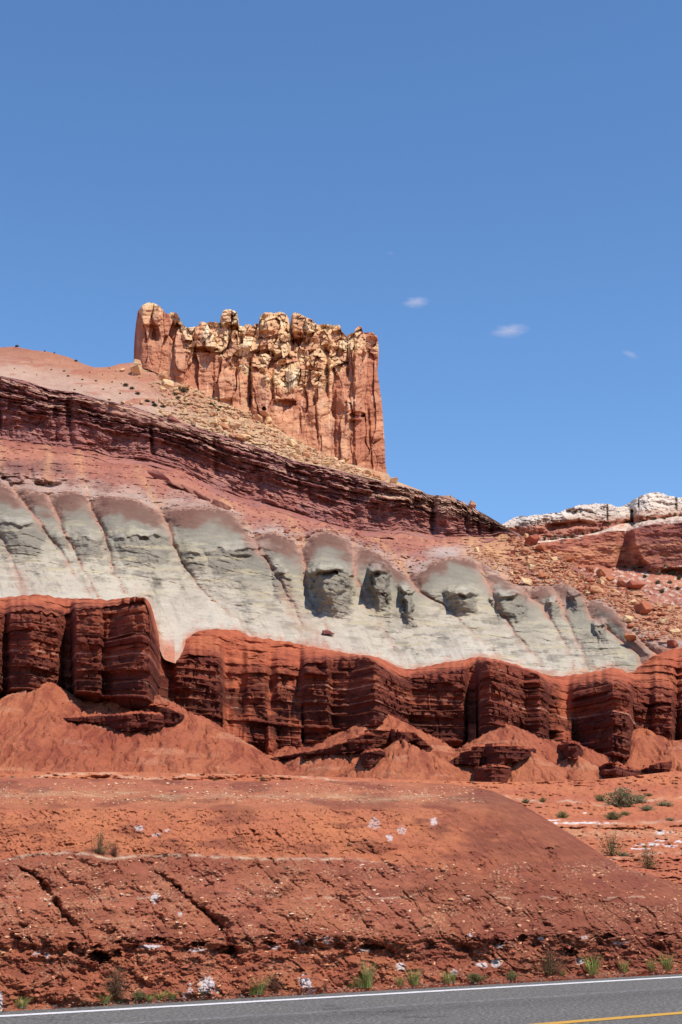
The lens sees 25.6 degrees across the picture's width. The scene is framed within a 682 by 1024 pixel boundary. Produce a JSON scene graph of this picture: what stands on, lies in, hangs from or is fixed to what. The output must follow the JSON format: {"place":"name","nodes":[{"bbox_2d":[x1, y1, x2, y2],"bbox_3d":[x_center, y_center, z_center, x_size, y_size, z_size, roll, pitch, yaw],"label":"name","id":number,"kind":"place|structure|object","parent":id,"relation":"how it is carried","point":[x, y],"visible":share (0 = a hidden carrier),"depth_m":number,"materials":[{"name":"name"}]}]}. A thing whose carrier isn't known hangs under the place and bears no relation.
{"place":"outdoors","nodes":[
{"label":"outdoors","id":0,"kind":"place"},
{"bbox_2d":[0,347,502,525],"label":"hill","id":1,"kind":"structure","parent":0,"point":[28,365],"depth_m":202.17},
{"bbox_2d":[130,364,141,374],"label":"boulder","id":2,"kind":"object","parent":1,"relation":"on","point":[135,369],"visible":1,"depth_m":205.14,"materials":[{"name":"orange stone"}]},
{"bbox_2d":[111,366,187,422],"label":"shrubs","id":3,"kind":"object","parent":1,"relation":"on","point":[144,391],"visible":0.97,"depth_m":202.15,"materials":[{"name":"green plant"}]},
{"bbox_2d":[157,370,169,379],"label":"boulder","id":4,"kind":"object","parent":1,"relation":"on","point":[163,374],"visible":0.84,"depth_m":206.26,"materials":[{"name":"orange stone"}]},
{"bbox_2d":[162,379,173,387],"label":"boulder","id":5,"kind":"object","parent":1,"relation":"on","point":[167,383],"visible":0.95,"depth_m":204.69,"materials":[{"name":"beige stone"}]},
{"bbox_2d":[207,417,217,425],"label":"boulder","id":6,"kind":"object","parent":1,"relation":"on","point":[214,420],"visible":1,"depth_m":196.94,"materials":[{"name":"beige stone"}]},
{"bbox_2d":[217,422,229,429],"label":"boulder","id":7,"kind":"object","parent":1,"relation":"on","point":[223,425],"visible":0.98,"depth_m":196.64,"materials":[{"name":"orange stone"}]},
{"bbox_2d":[228,421,240,428],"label":"boulder","id":8,"kind":"object","parent":1,"relation":"on","point":[235,424],"visible":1,"depth_m":198.54,"materials":[{"name":"beige stone"}]},
{"bbox_2d":[235,433,245,441],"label":"boulder","id":9,"kind":"object","parent":1,"relation":"on","point":[239,436],"visible":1,"depth_m":194.25,"materials":[{"name":"orange stone"}]},
{"bbox_2d":[252,414,262,421],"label":"boulder","id":10,"kind":"object","parent":1,"relation":"on","point":[257,417],"visible":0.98,"depth_m":206.18,"materials":[{"name":"orange stone"}]},
{"bbox_2d":[134,302,386,473],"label":"sandstone butte","id":11,"kind":"object","parent":1,"relation":"on","point":[305,380],"visible":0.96,"depth_m":212.38,"materials":[{"name":"orange stone"}]},
{"bbox_2d":[158,382,386,480],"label":"rubble","id":12,"kind":"object","parent":1,"relation":"on","point":[182,403],"visible":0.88,"depth_m":200.54,"materials":[{"name":"beige stone"}]},
{"bbox_2d":[286,439,296,447],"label":"boulder","id":13,"kind":"object","parent":1,"relation":"on","point":[291,442],"visible":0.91,"depth_m":201.21,"materials":[{"name":"beige stone"}]},
{"bbox_2d":[287,451,295,457],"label":"boulder","id":14,"kind":"object","parent":1,"relation":"on","point":[292,454],"visible":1,"depth_m":194.82,"materials":[{"name":"beige stone"}]},
{"bbox_2d":[302,452,312,457],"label":"boulder","id":15,"kind":"object","parent":1,"relation":"on","point":[308,454],"visible":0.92,"depth_m":197.62,"materials":[{"name":"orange stone"}]},
{"bbox_2d":[468,500,475,509],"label":"boulder","id":16,"kind":"object","parent":1,"relation":"on","point":[471,504],"visible":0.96,"depth_m":187.53,"materials":[{"name":"orange stone"}]},
{"bbox_2d":[0,778,681,1011],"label":"roadside hill","id":17,"kind":"structure","parent":0,"point":[283,827],"depth_m":28.79,"materials":[{"name":"brown soil"}]},
{"bbox_2d":[10,996,29,1008],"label":"grass tuft","id":18,"kind":"object","parent":17,"relation":"on","point":[20,1004],"visible":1,"depth_m":21.94,"materials":[{"name":"green plant"}]},
{"bbox_2d":[87,830,114,854],"bbox_3d":[-4.238,5.832,26.513,0.409,0.461,0.524,9,-17,-31],"label":"shrub","id":19,"kind":"object","parent":17,"relation":"on","point":[99,850],"visible":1,"depth_m":26.46,"materials":[{"name":"green plant"}]},
{"bbox_2d":[96,993,113,1003],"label":"grass tuft","id":20,"kind":"object","parent":17,"relation":"on","point":[105,1001],"visible":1,"depth_m":22.71,"materials":[{"name":"green plant"}]},
{"bbox_2d":[103,970,123,994],"bbox_3d":[-3.484,7.226,23.055,0.328,0.427,0.368,-9,-17,32],"label":"shrub","id":21,"kind":"object","parent":17,"relation":"on","point":[111,984],"visible":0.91,"depth_m":23.02,"materials":[{"name":"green plant"}]},
{"bbox_2d":[108,842,120,856],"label":"shrub","id":22,"kind":"object","parent":17,"relation":"on","point":[111,852],"visible":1,"depth_m":26.62,"materials":[{"name":"plant"}]},
{"bbox_2d":[101,964,133,997],"bbox_3d":[-3.405,7.194,23.002,0.547,0.506,0.465,-4,-15,14],"label":"shrub","id":23,"kind":"object","parent":17,"relation":"on","point":[118,989],"visible":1,"depth_m":22.95,"materials":[{"name":"brown plant"}]},
{"bbox_2d":[131,988,146,1000],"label":"shrub","id":24,"kind":"object","parent":17,"relation":"on","point":[137,994],"visible":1,"depth_m":23.19,"materials":[{"name":"green plant"}]},
{"bbox_2d":[154,989,167,999],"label":"grass tuft","id":25,"kind":"object","parent":17,"relation":"on","point":[159,997],"visible":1,"depth_m":23.45,"materials":[{"name":"green plant"}]},
{"bbox_2d":[164,991,179,999],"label":"grass tuft","id":26,"kind":"object","parent":17,"relation":"on","point":[171,995],"visible":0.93,"depth_m":23.60,"materials":[{"name":"green plant"}]},
{"bbox_2d":[0,860,476,940],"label":"stone chips","id":27,"kind":"object","parent":17,"relation":"on","point":[239,898],"visible":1,"depth_m":27.04,"materials":[{"name":"stone"}]},
{"bbox_2d":[0,781,486,803],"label":"stone chips","id":28,"kind":"object","parent":17,"relation":"on","point":[260,790],"visible":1,"depth_m":35.59,"materials":[{"name":"brown stone"}]},
{"bbox_2d":[240,983,259,994],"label":"grass tuft","id":29,"kind":"object","parent":17,"relation":"on","point":[253,991],"visible":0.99,"depth_m":24.58,"materials":[{"name":"green plant"}]},
{"bbox_2d":[248,975,273,994],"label":"grass tuft","id":30,"kind":"object","parent":17,"relation":"on","point":[260,990],"visible":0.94,"depth_m":24.74,"materials":[{"name":"green plant"}]},
{"bbox_2d":[262,971,286,991],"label":"shrub","id":31,"kind":"object","parent":17,"relation":"on","point":[274,987],"visible":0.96,"depth_m":25.05,"materials":[{"name":"plant"}]},
{"bbox_2d":[0,804,601,859],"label":"stone chips","id":32,"kind":"object","parent":17,"relation":"on","point":[268,841],"visible":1,"depth_m":29.96,"materials":[{"name":"stone"}]},
{"bbox_2d":[1,860,677,950],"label":"stone chips","id":33,"kind":"object","parent":17,"relation":"on","point":[368,925],"visible":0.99,"depth_m":27.73,"materials":[{"name":"brown stone"}]},
{"bbox_2d":[0,941,681,1003],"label":"stone chips","id":34,"kind":"object","parent":17,"relation":"on","point":[341,969],"visible":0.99,"depth_m":25.84,"materials":[{"name":"brown stone"}]},
{"bbox_2d":[1,860,681,940],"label":"stone chips","id":35,"kind":"object","parent":17,"relation":"on","point":[180,933],"visible":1,"depth_m":28.70,"materials":[{"name":"brown stone"}]},
{"bbox_2d":[351,974,367,987],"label":"grass tuft","id":36,"kind":"object","parent":17,"relation":"on","point":[360,984],"visible":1,"depth_m":26.21,"materials":[{"name":"green plant"}]},
{"bbox_2d":[353,955,381,987],"bbox_3d":[0.485,8.064,26.348,0.556,0.556,0.550,-8,-16,30],"label":"grass tuft","id":37,"kind":"object","parent":17,"relation":"on","point":[370,979],"visible":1,"depth_m":26.26,"materials":[{"name":"green plant"}]},
{"bbox_2d":[394,977,404,985],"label":"grass tuft","id":38,"kind":"object","parent":17,"relation":"on","point":[400,983],"visible":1,"depth_m":26.82,"materials":[{"name":"green plant"}]},
{"bbox_2d":[405,967,421,984],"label":"grass tuft","id":39,"kind":"object","parent":17,"relation":"on","point":[416,981],"visible":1,"depth_m":27.02,"materials":[{"name":"green plant"}]},
{"bbox_2d":[435,970,454,982],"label":"grass tuft","id":40,"kind":"object","parent":17,"relation":"on","point":[446,978],"visible":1,"depth_m":27.53,"materials":[{"name":"green plant"}]},
{"bbox_2d":[463,972,486,982],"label":"shrub","id":41,"kind":"object","parent":17,"relation":"on","point":[476,976],"visible":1,"depth_m":28.02,"materials":[{"name":"green plant"}]},
{"bbox_2d":[505,970,519,979],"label":"shrub","id":42,"kind":"object","parent":17,"relation":"on","point":[511,976],"visible":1,"depth_m":28.78,"materials":[{"name":"green plant"}]},
{"bbox_2d":[538,954,560,975],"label":"shrub","id":43,"kind":"object","parent":17,"relation":"on","point":[546,970],"visible":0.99,"depth_m":29.57,"materials":[{"name":"green plant"}]},
{"bbox_2d":[540,945,569,974],"bbox_3d":[4.185,8.911,29.872,0.776,0.614,1.004,0,-14,-2],"label":"shrub","id":44,"kind":"object","parent":17,"relation":"on","point":[549,957],"visible":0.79,"depth_m":29.77,"materials":[{"name":"plant"}]},
{"bbox_2d":[580,954,605,974],"bbox_3d":[5.069,9.120,30.286,0.703,0.405,0.712,11,-18,-37],"label":"grass tuft","id":45,"kind":"object","parent":17,"relation":"on","point":[593,969],"visible":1,"depth_m":30.19,"materials":[{"name":"green plant"}]},
{"bbox_2d":[586,948,601,966],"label":"shrub","id":46,"kind":"object","parent":17,"relation":"on","point":[594,957],"visible":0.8,"depth_m":30.62,"materials":[{"name":"green plant"}]},
{"bbox_2d":[618,958,630,972],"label":"grass tuft","id":47,"kind":"object","parent":17,"relation":"on","point":[624,969],"visible":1,"depth_m":31.00,"materials":[{"name":"green plant"}]},
{"bbox_2d":[643,959,656,970],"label":"grass tuft","id":48,"kind":"object","parent":17,"relation":"on","point":[650,965],"visible":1,"depth_m":31.50,"materials":[{"name":"green plant"}]},
{"bbox_2d":[649,952,674,969],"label":"grass tuft","id":49,"kind":"object","parent":17,"relation":"on","point":[666,966],"visible":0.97,"depth_m":31.94,"materials":[{"name":"green plant"}]},
{"bbox_2d":[0,483,681,675],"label":"badland hill","id":50,"kind":"structure","parent":0,"point":[366,601],"depth_m":143.91,"materials":[{"name":"grey stone"}]},
{"bbox_2d":[22,492,505,619],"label":"gully rubble","id":51,"kind":"object","parent":50,"relation":"on","point":[190,574],"visible":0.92,"depth_m":148.65,"materials":[{"name":"orange stone"}]},
{"bbox_2d":[0,594,681,762],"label":"red cliff","id":52,"kind":"structure","parent":0,"point":[269,696],"depth_m":120.42,"materials":[{"name":"red stone"}]},
{"bbox_2d":[0,681,681,781],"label":"talus hill","id":53,"kind":"structure","parent":0,"point":[39,750],"depth_m":108.90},
{"bbox_2d":[63,710,165,730],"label":"rock ledge","id":54,"kind":"object","parent":53,"relation":"on","point":[136,720],"visible":0.96,"depth_m":109.98,"materials":[{"name":"red stone"}]},
{"bbox_2d":[140,703,184,725],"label":"rock ledge","id":55,"kind":"object","parent":53,"relation":"on","point":[171,715],"visible":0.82,"depth_m":111.30,"materials":[{"name":"red stone"}]},
{"bbox_2d":[1,694,675,772],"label":"rubble","id":56,"kind":"object","parent":53,"relation":"on","point":[291,745],"visible":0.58,"depth_m":112.93,"materials":[{"name":"red stone"}]},
{"bbox_2d":[271,728,432,760],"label":"rock ledge","id":57,"kind":"object","parent":53,"relation":"on","point":[368,739],"visible":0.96,"depth_m":109.56,"materials":[{"name":"red stone"}]},
{"bbox_2d":[361,748,384,767],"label":"rock ledge","id":58,"kind":"object","parent":53,"relation":"on","point":[370,757],"visible":0.98,"depth_m":103.38,"materials":[{"name":"brown stone"}]},
{"bbox_2d":[474,764,511,781],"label":"rock ledge","id":59,"kind":"object","parent":53,"relation":"on","point":[492,773],"visible":0.72,"depth_m":100.95,"materials":[{"name":"brown stone"}]},
{"bbox_2d":[448,743,535,765],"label":"rock ledge","id":60,"kind":"object","parent":59,"relation":"on","point":[487,753],"visible":0.94,"depth_m":105.49,"materials":[{"name":"red stone"}]},
{"bbox_2d":[558,740,583,758],"bbox_3d":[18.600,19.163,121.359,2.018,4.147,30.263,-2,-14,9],"label":"rock ledge","id":61,"kind":"object","parent":53,"relation":"on","point":[571,749],"visible":0.99,"depth_m":107.35,"materials":[{"name":"red stone"}]},
{"bbox_2d":[598,760,671,778],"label":"rock ledge","id":62,"kind":"object","parent":53,"relation":"on","point":[609,769],"visible":0.77,"depth_m":107.69,"materials":[{"name":"brown stone"}]},
{"bbox_2d":[0,974,681,1023],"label":"road","id":63,"kind":"structure","parent":0,"point":[542,1003],"depth_m":22.19,"materials":[{"name":"grey asphalt"}]},
{"bbox_2d":[0,976,681,1016],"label":"road edge line","id":64,"kind":"object","parent":63,"relation":"on","point":[320,997],"visible":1,"depth_m":24.17,"materials":[{"name":"white paint"}]},
{"bbox_2d":[0,968,681,1011],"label":"shoulder gravel","id":65,"kind":"structure","parent":63,"relation":"on","point":[475,983],"depth_m":26.05,"materials":[{"name":"gravel"}]},
{"bbox_2d":[533,1011,681,1023],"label":"road centre line","id":66,"kind":"object","parent":63,"relation":"on","point":[612,1018],"visible":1,"depth_m":20.41,"materials":[{"name":"yellow paint"}]},
{"bbox_2d":[0,439,681,650],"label":"pink hill","id":67,"kind":"structure","parent":0,"point":[13,474],"depth_m":172.65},
{"bbox_2d":[147,470,170,480],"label":"boulder","id":68,"kind":"object","parent":67,"relation":"on","point":[156,474],"visible":0.84,"depth_m":179.61,"materials":[{"name":"red stone"}]},
{"bbox_2d":[163,480,183,489],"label":"boulder","id":69,"kind":"object","parent":67,"relation":"on","point":[176,485],"visible":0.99,"depth_m":175.89,"materials":[{"name":"red stone"}]},
{"bbox_2d":[181,484,194,494],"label":"boulder","id":70,"kind":"object","parent":67,"relation":"on","point":[188,489],"visible":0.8,"depth_m":176.04,"materials":[{"name":"red stone"}]},
{"bbox_2d":[193,490,210,501],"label":"boulder","id":71,"kind":"object","parent":67,"relation":"on","point":[199,495],"visible":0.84,"depth_m":173.67,"materials":[{"name":"red stone"}]},
{"bbox_2d":[211,499,230,509],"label":"boulder","id":72,"kind":"object","parent":67,"relation":"on","point":[217,503],"visible":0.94,"depth_m":171.08,"materials":[{"name":"red stone"}]},
{"bbox_2d":[0,440,449,569],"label":"rubble","id":73,"kind":"object","parent":67,"relation":"on","point":[233,508],"visible":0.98,"depth_m":174.30,"materials":[{"name":"red stone"}]},
{"bbox_2d":[237,504,422,569],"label":"rubble","id":74,"kind":"object","parent":67,"relation":"on","point":[337,534],"visible":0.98,"depth_m":169.65,"materials":[{"name":"red stone"}]},
{"bbox_2d":[0,376,680,610],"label":"maroon cliff","id":75,"kind":"structure","parent":67,"relation":"on","point":[128,434],"depth_m":191.05,"materials":[{"name":"stone"}]},
{"bbox_2d":[168,415,180,422],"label":"boulder","id":76,"kind":"object","parent":75,"relation":"on","point":[172,418],"visible":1,"depth_m":192.86,"materials":[{"name":"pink stone"}]},
{"bbox_2d":[464,542,521,577],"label":"rubble","id":77,"kind":"object","parent":67,"relation":"on","point":[483,552],"visible":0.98,"depth_m":169.04,"materials":[{"name":"orange stone"}]},
{"bbox_2d":[520,547,529,552],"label":"boulder","id":78,"kind":"object","parent":67,"relation":"on","point":[525,550],"visible":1,"depth_m":171.86,"materials":[{"name":"orange stone"}]},
{"bbox_2d":[520,577,532,585],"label":"boulder","id":79,"kind":"object","parent":67,"relation":"on","point":[526,581],"visible":1,"depth_m":159.59,"materials":[{"name":"beige stone"}]},
{"bbox_2d":[525,534,538,543],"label":"boulder","id":80,"kind":"object","parent":67,"relation":"on","point":[533,539],"visible":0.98,"depth_m":175.06,"materials":[{"name":"red stone"}]},
{"bbox_2d":[535,544,546,550],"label":"boulder","id":81,"kind":"object","parent":67,"relation":"on","point":[540,547],"visible":1,"depth_m":172.65,"materials":[{"name":"orange stone"}]},
{"bbox_2d":[561,554,574,561],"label":"boulder","id":82,"kind":"object","parent":67,"relation":"on","point":[570,558],"visible":0.93,"depth_m":169.37,"materials":[{"name":"orange stone"}]},
{"bbox_2d":[505,537,681,640],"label":"rubble","id":83,"kind":"object","parent":67,"relation":"on","point":[673,623],"visible":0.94,"depth_m":158.74,"materials":[{"name":"orange stone"}]},
{"bbox_2d":[590,586,603,593],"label":"boulder","id":84,"kind":"object","parent":67,"relation":"on","point":[595,589],"visible":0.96,"depth_m":155.15,"materials":[{"name":"orange stone"}]},
{"bbox_2d":[596,568,605,577],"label":"boulder","id":85,"kind":"object","parent":67,"relation":"on","point":[600,572],"visible":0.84,"depth_m":163.95,"materials":[{"name":"orange stone"}]},
{"bbox_2d":[616,579,625,586],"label":"boulder","id":86,"kind":"object","parent":67,"relation":"on","point":[620,582],"visible":0.97,"depth_m":159.89,"materials":[{"name":"red stone"}]},
{"bbox_2d":[621,615,633,621],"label":"boulder","id":87,"kind":"object","parent":67,"relation":"on","point":[625,618],"visible":1,"depth_m":142.41,"materials":[{"name":"beige stone"}]},
{"bbox_2d":[624,632,635,641],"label":"boulder","id":88,"kind":"object","parent":67,"relation":"on","point":[629,637],"visible":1,"depth_m":136.12,"materials":[{"name":"orange stone"}]},
{"bbox_2d":[626,580,645,589],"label":"boulder","id":89,"kind":"object","parent":67,"relation":"on","point":[631,584],"visible":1,"depth_m":158.59,"materials":[{"name":"red stone"}]},
{"bbox_2d":[634,600,653,614],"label":"boulder","id":90,"kind":"object","parent":67,"relation":"on","point":[643,607],"visible":0.96,"depth_m":146.64,"materials":[{"name":"red stone"}]},
{"bbox_2d":[658,618,668,624],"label":"boulder","id":91,"kind":"object","parent":67,"relation":"on","point":[664,621],"visible":1,"depth_m":142.16,"materials":[{"name":"beige stone"}]},
{"bbox_2d":[667,639,677,646],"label":"boulder","id":92,"kind":"object","parent":67,"relation":"on","point":[672,643],"visible":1,"depth_m":133.13,"materials":[{"name":"red stone"}]},
{"bbox_2d":[669,628,680,633],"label":"boulder","id":93,"kind":"object","parent":67,"relation":"on","point":[676,631],"visible":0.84,"depth_m":138.38,"materials":[{"name":"beige stone"}]},
{"bbox_2d":[0,771,681,883],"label":"desert ground","id":94,"kind":"structure","parent":0,"point":[587,823],"depth_m":85.17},
{"bbox_2d":[555,810,571,817],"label":"shrub","id":95,"kind":"object","parent":94,"relation":"on","point":[563,814],"visible":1,"depth_m":75.74,"materials":[{"name":"green plant"}]},
{"bbox_2d":[593,795,608,800],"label":"shrub","id":96,"kind":"object","parent":94,"relation":"on","point":[600,798],"visible":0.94,"depth_m":87.46,"materials":[{"name":"green plant"}]},
{"bbox_2d":[594,830,625,855],"bbox_3d":[9.836,12.114,54.829,1.199,0.977,1.345,-1,-14,2],"label":"shrub","id":97,"kind":"object","parent":94,"relation":"on","point":[611,847],"visible":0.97,"depth_m":54.74,"materials":[{"name":"green plant"}]},
{"bbox_2d":[603,810,623,819],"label":"shrub","id":98,"kind":"object","parent":94,"relation":"on","point":[612,816],"visible":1,"depth_m":73.90,"materials":[{"name":"green plant"}]},
{"bbox_2d":[602,786,641,806],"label":"shrub","id":99,"kind":"object","parent":94,"relation":"on","point":[620,799],"visible":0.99,"depth_m":83.47,"materials":[{"name":"green plant"}]},
{"bbox_2d":[636,795,647,802],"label":"shrub","id":100,"kind":"object","parent":94,"relation":"on","point":[642,800],"visible":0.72,"depth_m":85.90,"materials":[{"name":"green plant"}]},
{"bbox_2d":[628,841,664,869],"bbox_3d":[10.325,11.592,50.602,1.195,0.946,0.933,-13,-19,42],"label":"shrub","id":101,"kind":"object","parent":94,"relation":"on","point":[646,859],"visible":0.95,"depth_m":50.53,"materials":[{"name":"green plant"}]},
{"bbox_2d":[638,805,654,810],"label":"shrub","id":102,"kind":"object","parent":94,"relation":"on","point":[646,807],"visible":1,"depth_m":80.72,"materials":[{"name":"green plant"}]},
{"bbox_2d":[655,801,675,805],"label":"shrub","id":103,"kind":"object","parent":94,"relation":"on","point":[662,803],"visible":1,"depth_m":83.60,"materials":[{"name":"green plant"}]},
{"bbox_2d":[0,0,681,523],"label":"sky","id":104,"kind":"structure","parent":0,"point":[490,191],"materials":[{"name":"blue"}]},
{"bbox_2d":[502,492,681,606],"bbox_3d":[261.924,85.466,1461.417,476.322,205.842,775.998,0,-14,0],"label":"distant mesa","id":105,"kind":"structure","parent":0,"point":[644,545],"depth_m":1340.09,"materials":[{"name":"red stone"}]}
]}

